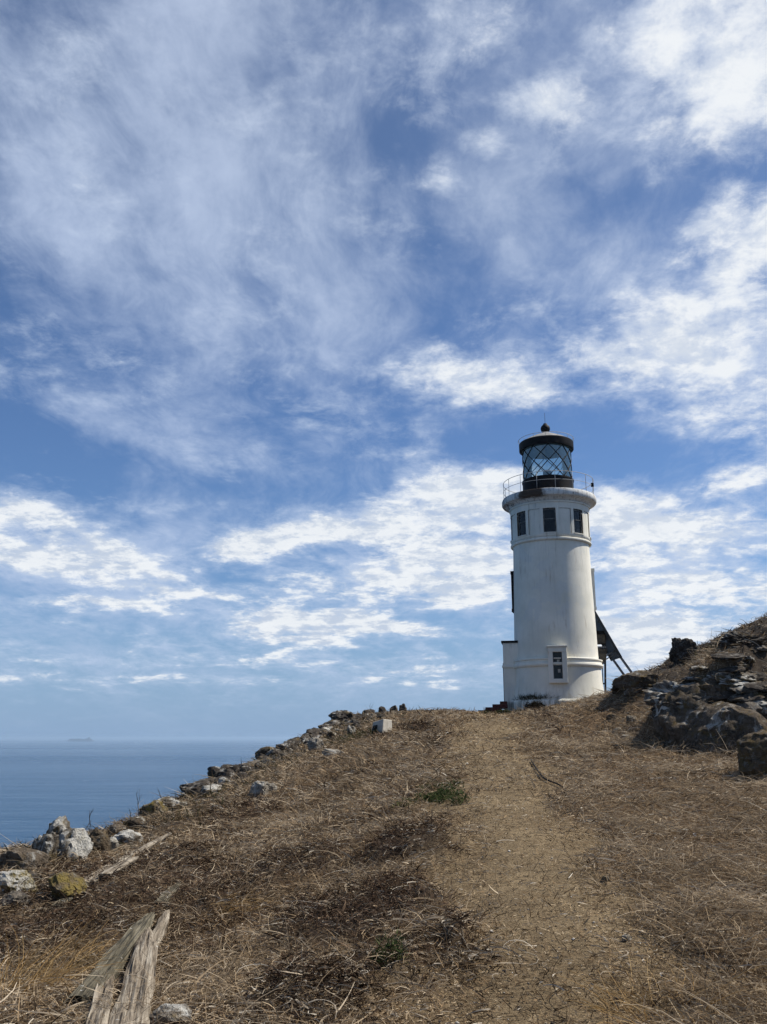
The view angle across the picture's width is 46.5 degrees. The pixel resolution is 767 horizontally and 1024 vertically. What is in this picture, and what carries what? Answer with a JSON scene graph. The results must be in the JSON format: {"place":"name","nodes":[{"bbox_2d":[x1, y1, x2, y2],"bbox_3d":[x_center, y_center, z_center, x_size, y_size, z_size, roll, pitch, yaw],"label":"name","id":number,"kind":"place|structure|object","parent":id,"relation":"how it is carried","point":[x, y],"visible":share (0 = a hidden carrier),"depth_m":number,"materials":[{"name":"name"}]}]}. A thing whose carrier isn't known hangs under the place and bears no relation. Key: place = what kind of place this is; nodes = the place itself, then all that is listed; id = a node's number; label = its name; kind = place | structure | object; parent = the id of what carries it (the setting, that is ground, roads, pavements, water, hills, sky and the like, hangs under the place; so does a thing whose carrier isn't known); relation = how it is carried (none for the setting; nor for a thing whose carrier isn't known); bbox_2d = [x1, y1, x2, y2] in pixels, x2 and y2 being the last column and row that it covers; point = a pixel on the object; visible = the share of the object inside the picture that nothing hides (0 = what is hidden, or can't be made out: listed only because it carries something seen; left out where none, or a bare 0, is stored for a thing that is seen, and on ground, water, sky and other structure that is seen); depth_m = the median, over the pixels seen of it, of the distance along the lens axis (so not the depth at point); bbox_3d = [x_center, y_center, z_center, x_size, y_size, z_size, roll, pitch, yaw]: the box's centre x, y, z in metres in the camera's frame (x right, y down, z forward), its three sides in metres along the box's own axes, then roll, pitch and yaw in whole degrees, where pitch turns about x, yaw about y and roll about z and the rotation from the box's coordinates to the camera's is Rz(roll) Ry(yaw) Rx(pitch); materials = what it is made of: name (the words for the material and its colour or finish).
{"place":"outdoors","nodes":[
{"label":"outdoors","id":0,"kind":"place"},
{"bbox_2d":[0,739,287,847],"bbox_3d":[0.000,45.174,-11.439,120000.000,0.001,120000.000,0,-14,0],"label":"sea","id":1,"kind":"structure","parent":0,"point":[44,783],"depth_m":1167.45,"materials":[{"name":"blue liquid"}]},
{"bbox_2d":[67,737,93,740],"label":"cargo ship","id":2,"kind":"object","parent":1,"relation":"on","point":[87,739],"visible":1,"depth_m":11606.99,"materials":[{"name":"grey paint"}]},
{"bbox_2d":[0,612,766,1023],"bbox_3d":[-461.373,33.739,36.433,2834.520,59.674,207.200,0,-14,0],"label":"ground","id":3,"kind":"structure","parent":0,"point":[760,664],"depth_m":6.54,"materials":[{"name":"plant"}]},
{"bbox_2d":[0,890,28,907],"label":"rock","id":4,"kind":"object","parent":3,"relation":"on","point":[21,895],"visible":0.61,"depth_m":6.47,"materials":[{"name":"stone"}]},
{"bbox_2d":[0,869,37,894],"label":"rock","id":5,"kind":"object","parent":3,"relation":"on","point":[14,878],"visible":0.66,"depth_m":6.74,"materials":[{"name":"stone"}]},
{"bbox_2d":[0,848,49,871],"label":"rock","id":6,"kind":"object","parent":3,"relation":"on","point":[22,855],"visible":0.57,"depth_m":7.62,"materials":[{"name":"stone"}]},
{"bbox_2d":[28,871,41,881],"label":"rock","id":7,"kind":"object","parent":3,"relation":"on","point":[34,874],"visible":0.23,"depth_m":7.09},
{"bbox_2d":[32,832,58,866],"bbox_3d":[-2.993,3.033,7.905,0.221,0.381,0.174,9,-17,-33],"label":"rock","id":8,"kind":"object","parent":3,"relation":"on","point":[47,843],"visible":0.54,"depth_m":7.89,"materials":[{"name":"stone"}]},
{"bbox_2d":[46,815,70,834],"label":"rock","id":9,"kind":"object","parent":3,"relation":"on","point":[59,825],"visible":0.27,"depth_m":8.83,"materials":[{"name":"stone"}]},
{"bbox_2d":[0,911,129,1003],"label":"grass tuft","id":10,"kind":"object","parent":3,"relation":"on","point":[41,971],"visible":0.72,"depth_m":4.36,"materials":[{"name":"plant"}]},
{"bbox_2d":[48,872,87,898],"bbox_3d":[-2.327,2.782,6.559,0.287,0.255,0.258,6,-15,-15],"label":"rock","id":11,"kind":"object","parent":3,"relation":"on","point":[62,882],"visible":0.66,"depth_m":6.52,"materials":[{"name":"stone"}]},
{"bbox_2d":[50,882,88,908],"bbox_3d":[-2.281,2.805,6.537,0.089,0.030,0.470,-3,-2,11],"label":"wood plank","id":12,"kind":"object","parent":3,"relation":"on","point":[54,903],"visible":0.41,"depth_m":6.40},
{"bbox_2d":[57,828,93,862],"bbox_3d":[-2.885,3.111,8.248,0.316,0.364,0.292,-9,-17,33],"label":"rock","id":13,"kind":"object","parent":3,"relation":"on","point":[78,842],"visible":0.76,"depth_m":8.21,"materials":[{"name":"stone"}]},
{"bbox_2d":[52,912,120,964],"bbox_3d":[-1.670,2.474,5.119,0.474,0.300,0.490,11,-18,-37],"label":"grass tuft","id":14,"kind":"object","parent":3,"relation":"on","point":[97,936],"visible":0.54,"depth_m":5.12,"materials":[{"name":"plant"}]},
{"bbox_2d":[85,974,114,1023],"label":"driftwood timber","id":15,"kind":"object","parent":3,"relation":"on","point":[98,1017],"visible":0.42,"depth_m":3.81,"materials":[{"name":"wood"}]},
{"bbox_2d":[89,827,110,853],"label":"rock","id":16,"kind":"object","parent":3,"relation":"on","point":[96,835],"visible":0.54,"depth_m":8.78,"materials":[{"name":"stone"}]},
{"bbox_2d":[62,911,154,1012],"bbox_3d":[-1.460,2.451,4.975,0.146,0.122,2.253,2,-14,-6],"label":"driftwood timber","id":17,"kind":"object","parent":3,"relation":"on","point":[134,933],"visible":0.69,"depth_m":4.58,"materials":[{"name":"wood"}]},
{"bbox_2d":[110,837,118,851],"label":"rock","id":18,"kind":"object","parent":3,"relation":"on","point":[114,841],"visible":0.32,"depth_m":8.96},
{"bbox_2d":[108,823,125,836],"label":"rock","id":19,"kind":"object","parent":3,"relation":"on","point":[116,828],"visible":0.59,"depth_m":10.53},
{"bbox_2d":[84,832,171,885],"bbox_3d":[-2.384,3.284,8.575,0.137,0.043,3.846,1,-14,-3],"label":"wood plank","id":20,"kind":"object","parent":3,"relation":"on","point":[163,837],"visible":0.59,"depth_m":8.45,"materials":[{"name":"wood"}]},
{"bbox_2d":[98,856,138,877],"bbox_3d":[-2.173,2.934,7.407,0.109,0.037,0.997,0,-13,-1],"label":"wood plank","id":21,"kind":"object","parent":20,"relation":"on","point":[123,865],"visible":0.85,"depth_m":7.26,"materials":[{"name":"wood"}]},
{"bbox_2d":[114,829,142,847],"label":"rock","id":22,"kind":"object","parent":3,"relation":"on","point":[120,836],"visible":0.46,"depth_m":9.79,"materials":[{"name":"stone"}]},
{"bbox_2d":[108,927,157,1023],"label":"driftwood timber","id":23,"kind":"object","parent":3,"relation":"on","point":[143,948],"visible":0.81,"depth_m":4.13,"materials":[{"name":"wood"}]},
{"bbox_2d":[124,816,146,829],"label":"rock","id":24,"kind":"object","parent":3,"relation":"on","point":[137,820],"visible":0.52,"depth_m":11.24,"materials":[{"name":"stone"}]},
{"bbox_2d":[139,799,167,816],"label":"rock","id":25,"kind":"object","parent":3,"relation":"on","point":[151,806],"visible":0.58,"depth_m":12.94,"materials":[{"name":"stone"}]},
{"bbox_2d":[152,910,169,950],"bbox_3d":[-1.404,2.630,5.612,0.083,0.060,0.879,2,-9,-6],"label":"driftwood timber","id":26,"kind":"object","parent":3,"relation":"on","point":[161,926],"visible":0.67,"depth_m":5.61,"materials":[{"name":"wood"}]},
{"bbox_2d":[154,882,178,905],"bbox_3d":[-1.545,2.755,6.446,0.098,0.038,0.362,-2,0,9],"label":"wood plank","id":27,"kind":"object","parent":3,"relation":"on","point":[174,889],"visible":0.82,"depth_m":6.37,"materials":[{"name":"wood"}]},
{"bbox_2d":[158,796,175,808],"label":"rock","id":28,"kind":"object","parent":3,"relation":"on","point":[168,799],"visible":0.49,"depth_m":13.28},
{"bbox_2d":[149,1003,191,1023],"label":"rock","id":29,"kind":"object","parent":3,"relation":"on","point":[176,1010],"visible":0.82,"depth_m":3.67,"materials":[{"name":"stone"}]},
{"bbox_2d":[175,800,186,808],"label":"rock","id":30,"kind":"object","parent":3,"relation":"on","point":[178,801],"visible":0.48,"depth_m":13.33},
{"bbox_2d":[179,779,215,796],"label":"rock","id":31,"kind":"object","parent":3,"relation":"on","point":[197,785],"visible":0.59,"depth_m":14.94,"materials":[{"name":"stone"}]},
{"bbox_2d":[0,705,418,876],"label":"rim plants","id":32,"kind":"object","parent":3,"relation":"on","point":[252,781],"visible":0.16,"depth_m":14.14,"materials":[{"name":"brown plant"}]},
{"bbox_2d":[201,784,221,794],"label":"rock","id":33,"kind":"object","parent":3,"relation":"on","point":[207,787],"visible":0.68,"depth_m":14.75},
{"bbox_2d":[207,766,227,777],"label":"ridge rock","id":34,"kind":"object","parent":3,"relation":"on","point":[214,769],"visible":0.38,"depth_m":16.86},
{"bbox_2d":[218,777,229,785],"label":"rock","id":35,"kind":"object","parent":3,"relation":"on","point":[221,779],"visible":0.45,"depth_m":15.62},
{"bbox_2d":[214,769,236,776],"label":"ridge rock","id":36,"kind":"object","parent":3,"relation":"on","point":[217,774],"visible":0.31,"depth_m":16.80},
{"bbox_2d":[221,765,239,772],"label":"ridge rock","id":37,"kind":"object","parent":3,"relation":"on","point":[236,769],"visible":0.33,"depth_m":17.21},
{"bbox_2d":[236,771,248,780],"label":"ridge rock","id":38,"kind":"object","parent":3,"relation":"on","point":[240,774],"visible":0.51,"depth_m":16.41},
{"bbox_2d":[211,879,281,921],"bbox_3d":[-0.973,2.757,6.190,0.533,0.354,0.661,5,-15,-20],"label":"grass tuft","id":39,"kind":"object","parent":3,"relation":"on","point":[246,899],"visible":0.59,"depth_m":6.15,"materials":[{"name":"plant"}]},
{"bbox_2d":[241,765,254,773],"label":"ridge rock","id":40,"kind":"object","parent":3,"relation":"on","point":[250,768],"visible":0.71,"depth_m":17.26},
{"bbox_2d":[220,840,283,871],"bbox_3d":[-1.098,2.922,7.478,0.725,0.339,0.695,0,-14,0],"label":"grass tuft","id":41,"kind":"object","parent":3,"relation":"on","point":[244,861],"visible":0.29,"depth_m":7.43,"materials":[{"name":"plant"}]},
{"bbox_2d":[248,781,269,797],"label":"rock","id":42,"kind":"object","parent":3,"relation":"on","point":[257,787],"visible":0.73,"depth_m":13.67,"materials":[{"name":"stone"}]},
{"bbox_2d":[255,746,275,758],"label":"ridge rock","id":43,"kind":"object","parent":3,"relation":"on","point":[263,750],"visible":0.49,"depth_m":20.47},
{"bbox_2d":[264,749,277,755],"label":"ridge rock","id":44,"kind":"object","parent":3,"relation":"on","point":[272,752],"visible":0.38,"depth_m":20.16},
{"bbox_2d":[280,742,293,750],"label":"ridge rock","id":45,"kind":"object","parent":3,"relation":"on","point":[288,745],"visible":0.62,"depth_m":21.58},
{"bbox_2d":[287,737,300,744],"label":"ridge rock","id":46,"kind":"object","parent":3,"relation":"on","point":[295,740],"visible":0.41,"depth_m":22.05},
{"bbox_2d":[306,728,320,734],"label":"ridge rock","id":47,"kind":"object","parent":3,"relation":"on","point":[313,731],"visible":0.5,"depth_m":24.41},
{"bbox_2d":[307,737,323,750],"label":"rock","id":48,"kind":"object","parent":3,"relation":"on","point":[312,743],"visible":0.6,"depth_m":20.24,"materials":[{"name":"stone"}]},
{"bbox_2d":[322,748,342,756],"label":"rock","id":49,"kind":"object","parent":3,"relation":"on","point":[324,752],"visible":0.51,"depth_m":17.12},
{"bbox_2d":[326,720,338,725],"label":"ridge rock","id":50,"kind":"object","parent":3,"relation":"on","point":[334,722],"visible":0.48,"depth_m":26.62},
{"bbox_2d":[328,710,352,720],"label":"rock","id":51,"kind":"object","parent":3,"relation":"on","point":[340,715],"visible":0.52,"depth_m":28.33,"materials":[{"name":"stone"}]},
{"bbox_2d":[347,725,354,735],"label":"rock","id":52,"kind":"object","parent":3,"relation":"on","point":[350,730],"visible":0.65,"depth_m":22.55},
{"bbox_2d":[326,728,381,745],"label":"dry grass","id":53,"kind":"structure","parent":3,"relation":"on","point":[361,731],"depth_m":21.44,"materials":[{"name":"brown plant"}]},
{"bbox_2d":[372,719,391,734],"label":"concrete block","id":54,"kind":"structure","parent":3,"relation":"on","point":[384,724],"depth_m":21.73,"materials":[{"name":"concrete"}]},
{"bbox_2d":[0,614,766,1023],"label":"bleached stems","id":55,"kind":"object","parent":3,"relation":"on","point":[408,882],"visible":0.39,"depth_m":5.83,"materials":[{"name":"plant"}]},
{"bbox_2d":[0,622,766,1023],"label":"plant litter","id":56,"kind":"object","parent":3,"relation":"on","point":[532,908],"visible":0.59,"depth_m":5.05,"materials":[{"name":"plant"}]},
{"bbox_2d":[370,929,412,966],"bbox_3d":[0.021,2.186,4.438,0.217,0.194,0.219,5,-15,-20],"label":"green plant","id":57,"kind":"object","parent":3,"relation":"on","point":[394,942],"visible":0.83,"depth_m":4.42,"materials":[{"name":"green plant"}]},
{"bbox_2d":[362,718,437,739],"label":"dry grass","id":58,"kind":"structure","parent":3,"relation":"on","point":[419,723],"depth_m":21.08,"materials":[{"name":"plant"}]},
{"bbox_2d":[391,781,470,807],"bbox_3d":[0.476,3.053,9.615,0.876,0.274,0.814,0,-14,0],"label":"green plant","id":59,"kind":"object","parent":3,"relation":"on","point":[439,793],"visible":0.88,"depth_m":9.57,"materials":[{"name":"green plant"}]},
{"bbox_2d":[416,778,464,790],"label":"green plant","id":60,"kind":"object","parent":3,"relation":"on","point":[444,783],"visible":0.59,"depth_m":10.71,"materials":[{"name":"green plant"}]},
{"bbox_2d":[478,701,507,711],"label":"brick steps","id":61,"kind":"structure","parent":3,"relation":"on","point":[502,705],"depth_m":37.26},
{"bbox_2d":[480,709,520,713],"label":"bush","id":62,"kind":"object","parent":3,"relation":"on","point":[500,711],"visible":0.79,"depth_m":30.19,"materials":[{"name":"green plant"}]},
{"bbox_2d":[524,700,545,709],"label":"bush","id":63,"kind":"object","parent":3,"relation":"on","point":[535,703],"visible":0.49,"depth_m":30.56,"materials":[{"name":"green plant"}]},
{"bbox_2d":[513,692,558,699],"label":"weeds","id":64,"kind":"object","parent":3,"relation":"on","point":[530,696],"visible":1,"depth_m":36.40,"materials":[{"name":"green plant"}]},
{"bbox_2d":[530,759,563,787],"bbox_3d":[1.996,3.301,11.311,0.139,0.266,2.454,0,-14,1],"label":"dry branch","id":65,"kind":"object","parent":3,"relation":"on","point":[544,777],"visible":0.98,"depth_m":10.70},
{"bbox_2d":[501,413,603,710],"bbox_3d":[7.330,2.173,39.379,4.380,13.900,4.220,-3,-14,11],"label":"lighthouse","id":66,"kind":"object","parent":3,"relation":"on","point":[551,649],"visible":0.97,"depth_m":37.83,"materials":[{"name":"white paint"}]},
{"bbox_2d":[510,571,513,612],"bbox_3d":[5.849,3.584,39.536,0.240,1.805,0.900,-5,-15,17],"label":"window","id":67,"kind":"structure","parent":66,"relation":"in","point":[511,572],"depth_m":39.18,"materials":[{"name":"black glass"}]},
{"bbox_2d":[517,512,525,537],"bbox_3d":[6.035,0.546,38.814,0.192,1.082,0.581,9,-17,-33],"label":"window","id":68,"kind":"structure","parent":66,"relation":"in","point":[521,516],"depth_m":38.87,"materials":[{"name":"black glass"}]},
{"bbox_2d":[543,508,556,532],"bbox_3d":[7.100,0.373,38.132,0.581,1.082,0.192,-3,-14,11],"label":"window","id":69,"kind":"structure","parent":66,"relation":"in","point":[549,517],"depth_m":38.16,"materials":[{"name":"black glass"}]},
{"bbox_2d":[546,645,567,682],"bbox_3d":[7.106,6.218,36.393,0.839,1.510,0.401,-3,-14,11],"label":"window","id":70,"kind":"structure","parent":66,"relation":"in","point":[559,673],"depth_m":36.32,"materials":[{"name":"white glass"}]},
{"bbox_2d":[573,510,583,534],"bbox_3d":[8.360,0.436,38.382,0.581,1.082,0.192,9,-17,-33],"label":"window","id":71,"kind":"structure","parent":66,"relation":"in","point":[577,514],"depth_m":38.43,"materials":[{"name":"black glass"}]},
{"bbox_2d":[591,568,596,610],"bbox_3d":[9.066,3.433,38.938,0.240,1.805,0.900,-1,-14,4],"label":"window","id":72,"kind":"structure","parent":66,"relation":"in","point":[592,569],"depth_m":38.53,"materials":[{"name":"white glass"}]},
{"bbox_2d":[595,611,631,690],"bbox_3d":[10.222,6.252,39.628,2.109,3.776,1.580,0,-14,0],"label":"solar panel rack","id":73,"kind":"object","parent":3,"relation":"on","point":[609,649],"visible":0.59,"depth_m":39.17,"materials":[{"name":"metal"}]},
{"bbox_2d":[575,859,652,895],"bbox_3d":[1.518,2.405,5.822,0.583,0.249,0.623,0,-14,0],"label":"grass tuft","id":74,"kind":"object","parent":3,"relation":"on","point":[588,884],"visible":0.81,"depth_m":5.79,"materials":[{"name":"plant"}]},
{"bbox_2d":[611,683,619,693],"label":"rock","id":75,"kind":"object","parent":3,"relation":"on","point":[614,689],"visible":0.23,"depth_m":21.06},
{"bbox_2d":[622,933,631,941],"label":"rock","id":76,"kind":"object","parent":3,"relation":"on","point":[626,935],"visible":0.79,"depth_m":4.79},
{"bbox_2d":[626,715,635,723],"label":"rock","id":77,"kind":"object","parent":3,"relation":"on","point":[628,717],"visible":0.66,"depth_m":18.43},
{"bbox_2d":[613,670,658,695],"bbox_3d":[6.003,4.011,20.826,1.004,0.610,1.126,6,-16,-24],"label":"rock","id":78,"kind":"object","parent":3,"relation":"on","point":[638,679],"visible":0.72,"depth_m":20.49,"materials":[{"name":"stone"}]},
{"bbox_2d":[552,935,766,1023],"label":"grass tuft","id":79,"kind":"object","parent":3,"relation":"on","point":[615,1006],"visible":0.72,"depth_m":3.88,"materials":[{"name":"plant"}]},
{"bbox_2d":[578,611,766,713],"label":"slope thatch","id":80,"kind":"object","parent":3,"relation":"on","point":[665,664],"visible":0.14,"depth_m":21.42,"materials":[{"name":"plant"}]},
{"bbox_2d":[613,832,739,873],"bbox_3d":[2.107,2.512,6.390,0.882,0.366,0.905,9,-17,-32],"label":"grass tuft","id":81,"kind":"object","parent":3,"relation":"on","point":[681,853],"visible":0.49,"depth_m":6.37,"materials":[{"name":"plant"}]},
{"bbox_2d":[642,679,713,708],"bbox_3d":[4.943,3.005,14.149,1.543,0.643,1.235,3,0,-7],"label":"rock","id":82,"kind":"object","parent":3,"relation":"on","point":[656,694],"visible":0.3,"depth_m":14.27,"materials":[{"name":"stone"}]},
{"bbox_2d":[653,685,708,747],"bbox_3d":[4.639,3.418,13.740,1.010,1.468,0.962,-8,-17,30],"label":"rock","id":83,"kind":"object","parent":3,"relation":"on","point":[673,723],"visible":0.44,"depth_m":13.59,"materials":[{"name":"stone"}]},
{"bbox_2d":[669,637,698,665],"bbox_3d":[7.244,3.433,21.493,0.678,0.834,0.503,-9,-17,31],"label":"rock","id":84,"kind":"object","parent":3,"relation":"on","point":[678,652],"visible":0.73,"depth_m":21.38,"materials":[{"name":"stone"}]},
{"bbox_2d":[681,676,702,680],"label":"flat rock","id":85,"kind":"object","parent":3,"relation":"on","point":[692,678],"visible":0.9,"depth_m":14.10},
{"bbox_2d":[683,691,712,701],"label":"flat rock","id":86,"kind":"object","parent":3,"relation":"on","point":[697,697],"visible":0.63,"depth_m":13.61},
{"bbox_2d":[689,666,707,670],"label":"flat rock","id":87,"kind":"object","parent":3,"relation":"on","point":[695,668],"visible":1,"depth_m":14.15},
{"bbox_2d":[690,680,727,701],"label":"rock","id":88,"kind":"object","parent":3,"relation":"on","point":[709,689],"visible":0.3,"depth_m":13.70,"materials":[{"name":"stone"}]},
{"bbox_2d":[652,929,766,1010],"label":"grass tuft","id":89,"kind":"object","parent":3,"relation":"on","point":[710,971],"visible":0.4,"depth_m":4.15,"materials":[{"name":"plant"}]},
{"bbox_2d":[709,691,734,700],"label":"flat rock","id":90,"kind":"object","parent":3,"relation":"on","point":[726,695],"visible":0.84,"depth_m":13.60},
{"bbox_2d":[680,701,766,754],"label":"rock","id":91,"kind":"object","parent":3,"relation":"on","point":[715,721],"visible":0.5,"depth_m":12.80,"materials":[{"name":"stone"}]},
{"bbox_2d":[710,653,745,659],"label":"flat rock","id":92,"kind":"object","parent":3,"relation":"on","point":[735,656],"visible":0.99,"depth_m":13.99,"materials":[{"name":"stone"}]},
{"bbox_2d":[717,666,745,671],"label":"flat rock","id":93,"kind":"object","parent":3,"relation":"on","point":[732,669],"visible":1,"depth_m":13.83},
{"bbox_2d":[702,672,761,693],"bbox_3d":[5.580,2.689,14.065,1.233,0.446,0.986,7,-1,-13],"label":"rock","id":94,"kind":"object","parent":3,"relation":"on","point":[729,681],"visible":0.38,"depth_m":13.77,"materials":[{"name":"stone"}]},
{"bbox_2d":[727,658,741,662],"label":"slope rock","id":95,"kind":"object","parent":3,"relation":"on","point":[734,660],"visible":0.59,"depth_m":13.97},
{"bbox_2d":[716,630,766,652],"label":"rock","id":96,"kind":"object","parent":3,"relation":"on","point":[729,638],"visible":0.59,"depth_m":14.54,"materials":[{"name":"stone"}]},
{"bbox_2d":[727,683,757,692],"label":"flat rock","id":97,"kind":"object","parent":3,"relation":"on","point":[740,688],"visible":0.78,"depth_m":13.49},
{"bbox_2d":[727,691,764,702],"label":"flat rock","id":98,"kind":"object","parent":3,"relation":"on","point":[739,697],"visible":0.88,"depth_m":13.37,"materials":[{"name":"stone"}]},
{"bbox_2d":[744,656,755,663],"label":"slope rock","id":99,"kind":"object","parent":3,"relation":"on","point":[751,661],"visible":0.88,"depth_m":14.10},
{"bbox_2d":[735,695,766,714],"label":"rock","id":100,"kind":"object","parent":3,"relation":"on","point":[754,705],"visible":0.26,"depth_m":13.18,"materials":[{"name":"stone"}]},
{"bbox_2d":[736,729,766,779],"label":"rock","id":101,"kind":"object","parent":3,"relation":"on","point":[752,753],"visible":0.7,"depth_m":10.32,"materials":[{"name":"stone"}]},
{"bbox_2d":[744,683,766,690],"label":"flat rock","id":102,"kind":"object","parent":3,"relation":"on","point":[754,686],"visible":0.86,"depth_m":13.43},
{"bbox_2d":[753,671,766,679],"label":"flat rock","id":103,"kind":"object","parent":3,"relation":"on","point":[761,675],"visible":0.55,"depth_m":13.85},
{"bbox_2d":[755,646,766,650],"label":"flat rock","id":104,"kind":"object","parent":3,"relation":"on","point":[762,648],"visible":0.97,"depth_m":14.42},
{"bbox_2d":[0,0,766,738],"label":"sky","id":105,"kind":"structure","parent":0,"point":[291,291],"materials":[{"name":"blue"}]},
{"bbox_2d":[43,670,766,1023],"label":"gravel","id":106,"kind":"structure","parent":0,"point":[515,904],"depth_m":5.05,"materials":[{"name":"gravel"}]},
{"bbox_2d":[453,712,648,1023],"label":"path","id":107,"kind":"structure","parent":0,"point":[534,808],"depth_m":5.47,"materials":[{"name":"soil"}]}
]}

